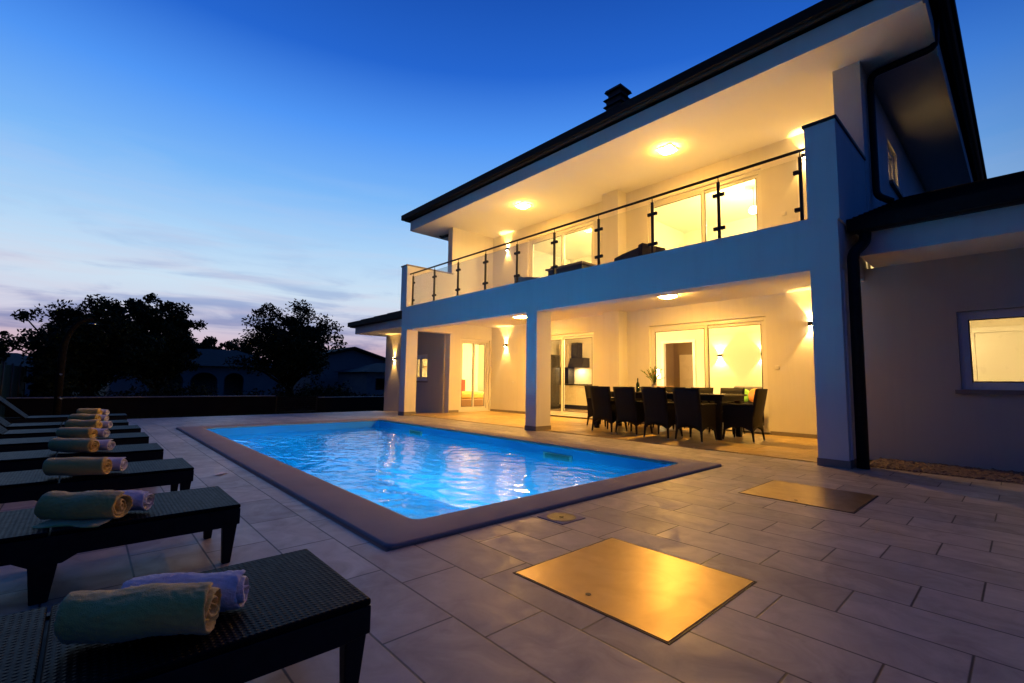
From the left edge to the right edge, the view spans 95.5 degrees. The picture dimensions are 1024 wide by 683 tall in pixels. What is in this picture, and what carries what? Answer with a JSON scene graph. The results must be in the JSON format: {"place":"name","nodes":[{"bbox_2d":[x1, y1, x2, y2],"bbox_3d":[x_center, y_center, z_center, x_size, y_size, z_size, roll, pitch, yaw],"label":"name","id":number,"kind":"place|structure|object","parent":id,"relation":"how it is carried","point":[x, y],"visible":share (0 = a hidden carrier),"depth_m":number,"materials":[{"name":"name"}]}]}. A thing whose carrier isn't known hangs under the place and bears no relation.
{"place":"outdoors","nodes":[
{"label":"outdoors","id":0,"kind":"place"},
{"bbox_2d":[127,409,383,418],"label":"grass","id":1,"kind":"structure","parent":0,"point":[203,415],"depth_m":15.65,"materials":[{"name":"green plant"}]},
{"bbox_2d":[0,411,1023,682],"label":"pool deck","id":2,"kind":"structure","parent":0,"point":[908,577],"depth_m":2.46,"materials":[{"name":"tile"}]},
{"bbox_2d":[0,396,126,423],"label":"sun lounger","id":3,"kind":"object","parent":2,"relation":"on","point":[23,417],"visible":0.48,"depth_m":7.84,"materials":[{"name":"black wicker"}]},
{"bbox_2d":[76,408,102,414],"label":"rolled towel","id":4,"kind":"object","parent":3,"relation":"on","point":[98,411],"visible":0.87,"depth_m":8.20,"materials":[{"name":"green fabric"}]},
{"bbox_2d":[100,409,109,414],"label":"rolled towel","id":5,"kind":"object","parent":3,"relation":"on","point":[105,412],"visible":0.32,"depth_m":8.38,"materials":[{"name":"purple fabric"}]},
{"bbox_2d":[0,416,128,429],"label":"sun lounger","id":6,"kind":"object","parent":2,"relation":"on","point":[5,424],"visible":0.42,"depth_m":6.63,"materials":[{"name":"black wicker"}]},
{"bbox_2d":[68,414,100,420],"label":"rolled towel","id":7,"kind":"object","parent":6,"relation":"on","point":[84,416],"visible":0.79,"depth_m":6.98,"materials":[{"name":"green fabric"}]},
{"bbox_2d":[100,415,108,420],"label":"rolled towel","id":8,"kind":"object","parent":6,"relation":"on","point":[104,417],"visible":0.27,"depth_m":7.17,"materials":[{"name":"purple fabric"}]},
{"bbox_2d":[0,425,140,438],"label":"sun lounger","id":9,"kind":"object","parent":2,"relation":"on","point":[23,433],"visible":0.32,"depth_m":5.82,"materials":[{"name":"black wicker"}]},
{"bbox_2d":[64,419,101,427],"bbox_3d":[-5.551,1.077,6.033,0.388,0.133,0.134,1,-5,-6],"label":"rolled towel","id":10,"kind":"object","parent":9,"relation":"on","point":[96,423],"visible":0.88,"depth_m":5.99,"materials":[{"name":"green fabric"}]},
{"bbox_2d":[101,421,112,427],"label":"rolled towel","id":11,"kind":"object","parent":9,"relation":"on","point":[107,424],"visible":0.37,"depth_m":6.16,"materials":[{"name":"purple fabric"}]},
{"bbox_2d":[0,432,148,451],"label":"sun lounger","id":12,"kind":"object","parent":2,"relation":"on","point":[22,444],"visible":0.31,"depth_m":5.08,"materials":[{"name":"black wicker"}]},
{"bbox_2d":[56,427,97,437],"bbox_3d":[-4.811,1.009,5.145,0.366,0.126,0.140,1,-5,-3],"label":"rolled towel","id":13,"kind":"object","parent":12,"relation":"on","point":[75,432],"visible":1,"depth_m":5.09,"materials":[{"name":"green fabric"}]},
{"bbox_2d":[92,428,109,436],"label":"rolled towel","id":14,"kind":"object","parent":12,"relation":"on","point":[103,432],"visible":0.23,"depth_m":5.27,"materials":[{"name":"purple fabric"}]},
{"bbox_2d":[52,318,96,414],"bbox_3d":[-10.284,0.675,10.898,0.718,2.506,0.323,5,-7,-42],"label":"garden shower","id":15,"kind":"object","parent":2,"relation":"on","point":[59,382],"visible":0.84,"depth_m":10.74,"materials":[{"name":"grey metal"}]},
{"bbox_2d":[0,443,163,472],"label":"sun lounger","id":16,"kind":"object","parent":2,"relation":"on","point":[22,460],"visible":0.43,"depth_m":4.21,"materials":[{"name":"black wicker"}]},
{"bbox_2d":[48,438,99,452],"bbox_3d":[-3.958,0.940,4.211,0.384,0.130,0.135,1,-5,1],"label":"rolled towel","id":17,"kind":"object","parent":16,"relation":"on","point":[70,445],"visible":1,"depth_m":4.16,"materials":[{"name":"green fabric"}]},
{"bbox_2d":[95,439,115,450],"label":"rolled towel","id":18,"kind":"object","parent":16,"relation":"on","point":[107,444],"visible":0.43,"depth_m":4.32,"materials":[{"name":"purple fabric"}]},
{"bbox_2d":[0,458,193,503],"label":"sun lounger","id":19,"kind":"object","parent":2,"relation":"on","point":[35,485],"visible":0.66,"depth_m":3.29,"materials":[{"name":"black wicker"}]},
{"bbox_2d":[42,457,111,475],"bbox_3d":[-3.006,0.864,3.223,0.359,0.126,0.136,2,-5,-14],"label":"rolled towel","id":20,"kind":"object","parent":19,"relation":"on","point":[72,466],"visible":1,"depth_m":3.18,"materials":[{"name":"green fabric"}]},
{"bbox_2d":[106,457,127,470],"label":"rolled towel","id":21,"kind":"object","parent":19,"relation":"on","point":[119,463],"visible":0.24,"depth_m":3.37,"materials":[{"name":"purple fabric"}]},
{"bbox_2d":[0,486,240,605],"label":"sun lounger","id":22,"kind":"object","parent":2,"relation":"on","point":[39,554],"visible":0.83,"depth_m":2.25,"materials":[{"name":"black wicker"}]},
{"bbox_2d":[31,490,132,527],"bbox_3d":[-2.063,0.790,2.223,0.356,0.141,0.189,1,-5,-5],"label":"rolled towel","id":23,"kind":"object","parent":22,"relation":"on","point":[93,508],"visible":1,"depth_m":2.20,"materials":[{"name":"teal fabric"}]},
{"bbox_2d":[118,490,154,510],"bbox_3d":[-2.030,0.817,2.387,0.331,0.105,0.116,1,-5,-5],"label":"rolled towel","id":24,"kind":"object","parent":22,"relation":"on","point":[143,500],"visible":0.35,"depth_m":2.38,"materials":[{"name":"purple fabric"}]},
{"bbox_2d":[0,549,370,682],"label":"sun lounger","id":25,"kind":"object","parent":2,"relation":"on","point":[301,605],"visible":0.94,"depth_m":1.29,"materials":[{"name":"wicker"}]},
{"bbox_2d":[53,582,221,644],"bbox_3d":[-0.979,0.718,1.234,0.357,0.133,0.134,2,-5,-11],"label":"rolled towel","id":26,"kind":"object","parent":25,"relation":"on","point":[131,613],"visible":1,"depth_m":1.19,"materials":[{"name":"teal fabric"}]},
{"bbox_2d":[121,570,249,611],"bbox_3d":[-0.958,0.742,1.375,0.329,0.112,0.113,2,-5,-11],"label":"rolled towel","id":27,"kind":"object","parent":25,"relation":"on","point":[234,586],"visible":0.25,"depth_m":1.37,"materials":[{"name":"purple fabric"}]},
{"bbox_2d":[176,418,720,551],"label":"swimming pool","id":28,"kind":"structure","parent":2,"relation":"in","point":[420,510],"depth_m":7.93,"materials":[{"name":"liquid"}]},
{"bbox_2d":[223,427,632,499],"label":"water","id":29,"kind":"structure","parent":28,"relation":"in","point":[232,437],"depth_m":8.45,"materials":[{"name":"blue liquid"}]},
{"bbox_2d":[537,511,584,524],"bbox_3d":[0.368,1.315,3.476,0.255,0.021,0.255,5,-7,-42],"label":"deck drain","id":30,"kind":"object","parent":2,"relation":"on","point":[561,517],"visible":0.91,"depth_m":3.46,"materials":[{"name":"metal"}]},
{"bbox_2d":[513,537,756,644],"bbox_3d":[0.628,1.232,2.416,0.876,0.026,0.896,5,-7,-42],"label":"access cover","id":31,"kind":"object","parent":2,"relation":"on","point":[663,597],"visible":0.94,"depth_m":2.32,"materials":[{"name":"metal"}]},
{"bbox_2d":[738,480,877,513],"bbox_3d":[2.752,1.429,4.327,0.912,0.026,0.898,5,-7,-42],"label":"access cover","id":32,"kind":"object","parent":2,"relation":"on","point":[834,499],"visible":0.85,"depth_m":4.26,"materials":[{"name":"metal"}]},
{"bbox_2d":[0,0,1023,357],"label":"sky","id":33,"kind":"structure","parent":0,"point":[224,159],"materials":[{"name":"blue"}]},
{"bbox_2d":[72,387,1005,482],"bbox_3d":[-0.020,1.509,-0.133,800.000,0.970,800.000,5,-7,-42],"label":"ground","id":34,"kind":"structure","parent":0,"point":[102,394],"depth_m":47.64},
{"bbox_2d":[0,331,11,363],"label":"conifer tree","id":35,"kind":"object","parent":34,"relation":"on","point":[4,355],"visible":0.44,"depth_m":20.31,"materials":[{"name":"green plant"}]},
{"bbox_2d":[0,362,26,417],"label":"screen fence","id":36,"kind":"object","parent":34,"relation":"on","point":[12,376],"visible":0.71,"depth_m":14.62,"materials":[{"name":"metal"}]},
{"bbox_2d":[5,353,32,395],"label":"neighbour house","id":37,"kind":"structure","parent":34,"relation":"on","point":[16,359],"depth_m":30.67,"materials":[{"name":"tile"}]},
{"bbox_2d":[22,343,81,396],"bbox_3d":[-17.121,1.538,17.402,1.704,2.971,1.944,5,-7,-42],"label":"broadleaf tree","id":38,"kind":"object","parent":34,"relation":"on","point":[44,371],"visible":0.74,"depth_m":17.06,"materials":[{"name":"green plant"}]},
{"bbox_2d":[0,294,168,396],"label":"broadleaf tree","id":39,"kind":"object","parent":34,"relation":"on","point":[108,353],"visible":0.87,"depth_m":18.51,"materials":[{"name":"green plant"}]},
{"bbox_2d":[4,395,275,417],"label":"garden wall","id":40,"kind":"structure","parent":34,"relation":"on","point":[140,406],"depth_m":16.61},
{"bbox_2d":[98,292,217,391],"bbox_3d":[-16.318,0.605,20.956,3.964,5.580,4.009,-2,-6,30],"label":"broadleaf tree","id":41,"kind":"object","parent":34,"relation":"on","point":[174,326],"visible":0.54,"depth_m":20.82,"materials":[{"name":"green plant"}]},
{"bbox_2d":[105,349,287,396],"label":"neighbour house","id":42,"kind":"structure","parent":34,"relation":"on","point":[225,379],"depth_m":37.15,"materials":[{"name":"paint"}]},
{"bbox_2d":[194,339,227,349],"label":"distant tree","id":43,"kind":"object","parent":34,"relation":"on","point":[200,345],"visible":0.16,"depth_m":48.61,"materials":[{"name":"green plant"}]},
{"bbox_2d":[223,338,257,354],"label":"distant tree","id":44,"kind":"object","parent":34,"relation":"on","point":[233,345],"visible":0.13,"depth_m":52.09,"materials":[{"name":"green plant"}]},
{"bbox_2d":[223,298,347,409],"bbox_3d":[-11.670,0.722,23.987,5.417,5.999,4.681,5,-7,-42],"label":"broadleaf tree","id":45,"kind":"object","parent":34,"relation":"on","point":[295,351],"visible":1,"depth_m":23.30,"materials":[{"name":"green plant"}]},
{"bbox_2d":[275,396,317,412],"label":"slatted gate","id":46,"kind":"structure","parent":34,"relation":"on","point":[294,407],"depth_m":19.86,"materials":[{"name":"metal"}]},
{"bbox_2d":[293,347,385,398],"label":"neighbour house","id":47,"kind":"structure","parent":34,"relation":"on","point":[350,357],"depth_m":46.66,"materials":[{"name":"tile"}]},
{"bbox_2d":[317,396,383,411],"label":"garden wall","id":48,"kind":"structure","parent":34,"relation":"on","point":[356,403],"depth_m":21.48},
{"bbox_2d":[336,363,384,395],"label":"neighbour house","id":49,"kind":"structure","parent":34,"relation":"on","point":[368,379],"depth_m":41.33,"materials":[{"name":"tile"}]},
{"bbox_2d":[348,0,1023,471],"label":"house","id":50,"kind":"structure","parent":34,"relation":"on","point":[890,266],"depth_m":8.90,"materials":[{"name":"white paint"}]},
{"bbox_2d":[416,354,427,380],"bbox_3d":[-3.133,0.918,16.348,0.090,0.920,0.900,5,-7,-42],"label":"window","id":51,"kind":"structure","parent":50,"relation":"in","point":[424,356],"depth_m":16.39,"materials":[{"name":"white glass"}]},
{"bbox_2d":[461,379,482,405],"bbox_3d":[-2.062,1.964,18.036,2.300,1.000,2.380,5,-7,-42],"label":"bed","id":52,"kind":"object","parent":50,"relation":"in","point":[466,398],"visible":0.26,"depth_m":17.09,"materials":[{"name":"orange fabric"}]},
{"bbox_2d":[459,338,488,410],"bbox_3d":[-1.324,1.120,15.809,1.270,2.390,0.090,5,-7,-42],"label":"patio door","id":53,"kind":"structure","parent":50,"relation":"in","point":[462,340],"depth_m":15.84,"materials":[{"name":"white glass"}]},
{"bbox_2d":[515,202,530,208],"bbox_3d":[0.317,-3.906,13.437,0.320,0.085,0.320,5,-7,-42],"label":"ceiling lamp","id":54,"kind":"object","parent":50,"relation":"attached to","point":[522,205],"visible":1,"depth_m":13.37,"materials":[{"name":"metal"}]},
{"bbox_2d":[514,276,539,282],"bbox_3d":[0.523,-1.415,11.865,0.727,0.537,0.760,-2,-6,33],"label":"lounge armchair","id":55,"kind":"object","parent":50,"relation":"on","point":[520,278],"visible":0.13,"depth_m":11.57,"materials":[{"name":"black wicker"}]},
{"bbox_2d":[550,355,559,408],"bbox_3d":[1.356,1.515,17.596,0.700,2.010,0.702,5,-7,-42],"label":"fridge","id":56,"kind":"object","parent":50,"relation":"on","point":[555,382],"visible":0.22,"depth_m":17.45,"materials":[{"name":"metal"}]},
{"bbox_2d":[529,221,593,276],"bbox_3d":[1.490,-2.196,14.257,0.090,2.420,2.680,5,-7,-42],"label":"sliding door","id":57,"kind":"structure","parent":50,"relation":"in","point":[587,225],"depth_m":14.23,"materials":[{"name":"white glass"}]},
{"bbox_2d":[545,261,595,275],"bbox_3d":[1.387,-1.478,10.858,0.600,0.510,1.130,5,-7,-42],"label":"balcony table","id":58,"kind":"object","parent":50,"relation":"on","point":[572,266],"visible":0.36,"depth_m":10.55,"materials":[{"name":"black wicker"}]},
{"bbox_2d":[550,332,593,417],"bbox_3d":[1.447,0.991,13.976,0.090,2.400,2.680,5,-7,-42],"label":"sliding door","id":59,"kind":"structure","parent":50,"relation":"in","point":[562,337],"depth_m":13.80,"materials":[{"name":"white glass"}]},
{"bbox_2d":[559,344,591,409],"bbox_3d":[2.432,1.309,17.606,0.615,2.450,1.620,5,-7,-42],"label":"kitchen unit","id":60,"kind":"object","parent":50,"relation":"on","point":[577,380],"visible":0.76,"depth_m":17.58,"materials":[{"name":"metal"}]},
{"bbox_2d":[568,342,589,367],"bbox_3d":[2.532,0.512,17.664,0.490,0.950,0.680,5,-7,-42],"label":"cooker hood","id":61,"kind":"object","parent":60,"relation":"attached to","point":[576,360],"visible":1,"depth_m":17.67,"materials":[{"name":"grey metal"}]},
{"bbox_2d":[410,148,804,305],"bbox_3d":[0.459,-1.837,10.247,0.044,1.071,10.580,5,-7,-42],"label":"balcony railing","id":62,"kind":"object","parent":50,"relation":"on","point":[719,227],"visible":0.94,"depth_m":8.13,"materials":[{"name":"metal"}]},
{"bbox_2d":[614,243,664,260],"bbox_3d":[2.604,-1.600,9.445,0.760,0.537,0.727,4,-6,-32],"label":"lounge armchair","id":63,"kind":"object","parent":50,"relation":"on","point":[643,249],"visible":0.26,"depth_m":9.11,"materials":[{"name":"black wicker"}]},
{"bbox_2d":[657,143,677,154],"bbox_3d":[3.377,-4.158,10.119,0.320,0.085,0.320,5,-7,-42],"label":"ceiling lamp","id":64,"kind":"object","parent":50,"relation":"attached to","point":[669,148],"visible":1,"depth_m":10.06,"materials":[{"name":"metal"}]},
{"bbox_2d":[659,294,677,298],"bbox_3d":[3.267,-0.947,9.775,0.320,0.085,0.320,5,-7,-42],"label":"ceiling lamp","id":65,"kind":"object","parent":50,"relation":"attached to","point":[669,296],"visible":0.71,"depth_m":9.71,"materials":[{"name":"metal"}]},
{"bbox_2d":[679,354,692,387],"bbox_3d":[6.430,1.501,16.890,0.050,2.050,0.700,5,-7,-42],"label":"inner door","id":66,"kind":"structure","parent":50,"relation":"in","point":[686,361],"depth_m":16.97,"materials":[{"name":"white wood"}]},
{"bbox_2d":[649,169,761,245],"bbox_3d":[4.481,-2.445,10.985,0.090,2.420,2.740,5,-7,-42],"label":"sliding door","id":67,"kind":"structure","parent":50,"relation":"in","point":[756,175],"depth_m":10.92,"materials":[{"name":"white plastic"}]},
{"bbox_2d":[650,316,769,431],"bbox_3d":[4.438,0.743,10.704,0.090,2.400,2.740,5,-7,-42],"label":"sliding door","id":68,"kind":"structure","parent":50,"relation":"in","point":[761,321],"depth_m":10.60,"materials":[{"name":"white plastic"}]},
{"bbox_2d":[734,386,761,402],"bbox_3d":[6.942,1.619,12.173,1.000,0.860,2.730,5,-7,-42],"label":"sofa","id":69,"kind":"object","parent":50,"relation":"on","point":[749,388],"visible":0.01,"depth_m":12.92,"materials":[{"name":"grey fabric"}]},
{"bbox_2d":[744,389,748,401],"bbox_3d":[6.399,1.501,12.859,0.140,0.400,0.400,28,-22,-38],"label":"cushion","id":70,"kind":"object","parent":69,"relation":"on","point":[746,398],"visible":0.42,"depth_m":12.74,"materials":[{"name":"fabric"}]},
{"bbox_2d":[748,388,755,401],"bbox_3d":[6.601,1.464,12.639,0.140,0.400,0.400,28,-22,-38],"label":"cushion","id":71,"kind":"object","parent":69,"relation":"on","point":[751,394],"visible":0.45,"depth_m":12.65,"materials":[{"name":"orange fabric"}]},
{"bbox_2d":[749,196,755,213],"bbox_3d":[6.229,-3.636,12.008,0.240,0.710,0.240,5,-7,-42],"label":"pendant lamp","id":72,"kind":"object","parent":50,"relation":"hanging from","point":[752,209],"visible":0.8,"depth_m":11.94,"materials":[{"name":"metal"}]},
{"bbox_2d":[888,149,893,179],"bbox_3d":[7.264,-3.343,9.031,0.940,0.840,0.090,5,-7,-42],"label":"window","id":73,"kind":"structure","parent":50,"relation":"in","point":[891,172],"depth_m":9.29,"materials":[{"name":"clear glass"}]},
{"bbox_2d":[957,307,1023,389],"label":"window","id":74,"kind":"structure","parent":50,"relation":"in","point":[963,318],"depth_m":5.99,"materials":[{"name":"white plastic"}]},
{"bbox_2d":[970,325,1023,380],"bbox_3d":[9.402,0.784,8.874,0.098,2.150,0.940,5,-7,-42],"label":"window","id":75,"kind":"structure","parent":50,"relation":"in","point":[997,352],"depth_m":8.96,"materials":[{"name":"glass"}]},
{"bbox_2d":[870,457,1023,484],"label":"gravel","id":76,"kind":"structure","parent":34,"relation":"on","point":[1010,476],"depth_m":5.60,"materials":[{"name":"gravel"}]},
{"bbox_2d":[413,411,817,462],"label":"patio floor","id":77,"kind":"structure","parent":0,"point":[791,448],"depth_m":8.96,"materials":[{"name":"tile"}]},
{"bbox_2d":[584,386,618,427],"bbox_3d":[2.091,1.514,10.923,0.532,0.935,0.646,5,-7,-41],"label":"dining chair","id":78,"kind":"object","parent":77,"relation":"on","point":[588,399],"visible":0.33,"depth_m":10.89,"materials":[{"name":"black wicker"}]},
{"bbox_2d":[590,386,627,433],"bbox_3d":[1.997,1.402,9.671,0.646,0.935,0.532,5,-7,-42],"label":"dining chair","id":79,"kind":"object","parent":77,"relation":"on","point":[603,406],"visible":0.82,"depth_m":9.47,"materials":[{"name":"black wicker"}]},
{"bbox_2d":[613,387,652,435],"bbox_3d":[2.395,1.372,9.265,0.646,0.935,0.532,5,-7,-40],"label":"dining chair","id":80,"kind":"object","parent":77,"relation":"on","point":[629,407],"visible":0.79,"depth_m":9.07,"materials":[{"name":"black wicker"}]},
{"bbox_2d":[628,386,647,427],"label":"dining chair","id":81,"kind":"object","parent":77,"relation":"on","point":[639,399],"visible":0.12,"depth_m":11.28,"materials":[{"name":"black wicker"}]},
{"bbox_2d":[641,387,682,439],"bbox_3d":[2.819,1.334,8.771,0.646,0.935,0.532,5,-7,-43],"label":"dining chair","id":82,"kind":"object","parent":77,"relation":"on","point":[659,410],"visible":0.87,"depth_m":8.58,"materials":[{"name":"black wicker"}]},
{"bbox_2d":[652,387,685,429],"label":"dining chair","id":83,"kind":"object","parent":77,"relation":"on","point":[668,389],"visible":0.21,"depth_m":10.82,"materials":[{"name":"black wicker"}]},
{"bbox_2d":[594,391,746,439],"bbox_3d":[3.182,1.488,9.811,1.060,0.825,3.020,5,-7,-42],"label":"dining table","id":84,"kind":"object","parent":77,"relation":"on","point":[717,398],"visible":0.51,"depth_m":8.64,"materials":[{"name":"black glass"}]},
{"bbox_2d":[636,378,639,391],"bbox_3d":[2.760,0.953,10.213,0.076,0.300,0.076,5,-7,-42],"label":"bottle","id":85,"kind":"object","parent":84,"relation":"on","point":[637,387],"visible":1,"depth_m":10.19,"materials":[{"name":"green glass"}]},
{"bbox_2d":[641,366,664,386],"bbox_3d":[3.054,0.806,9.983,0.494,0.561,0.401,4,-6,-31],"label":"flower bouquet","id":86,"kind":"object","parent":84,"relation":"on","point":[653,377],"visible":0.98,"depth_m":9.97,"materials":[{"name":"green plant"}]},
{"bbox_2d":[672,388,716,442],"bbox_3d":[3.249,1.298,8.301,0.646,0.935,0.532,5,-7,-40],"label":"dining chair","id":87,"kind":"object","parent":77,"relation":"on","point":[691,411],"visible":1,"depth_m":8.13,"materials":[{"name":"black wicker"}]},
{"bbox_2d":[679,387,712,430],"bbox_3d":[4.006,1.466,10.093,0.646,0.935,0.532,6,-7,-43],"label":"dining chair","id":88,"kind":"object","parent":77,"relation":"on","point":[705,390],"visible":0.11,"depth_m":10.22,"materials":[{"name":"black wicker"}]},
{"bbox_2d":[707,388,744,435],"bbox_3d":[4.445,1.430,9.613,0.646,0.935,0.532,5,-7,-42],"label":"dining chair","id":89,"kind":"object","parent":77,"relation":"on","point":[732,390],"visible":0.28,"depth_m":9.77,"materials":[{"name":"black wicker"}]},
{"bbox_2d":[722,389,767,442],"bbox_3d":[4.219,1.320,8.402,0.532,0.935,0.646,5,-7,-42],"label":"dining chair","id":90,"kind":"object","parent":77,"relation":"on","point":[748,416],"visible":1,"depth_m":8.23,"materials":[{"name":"black wicker"}]}
]}

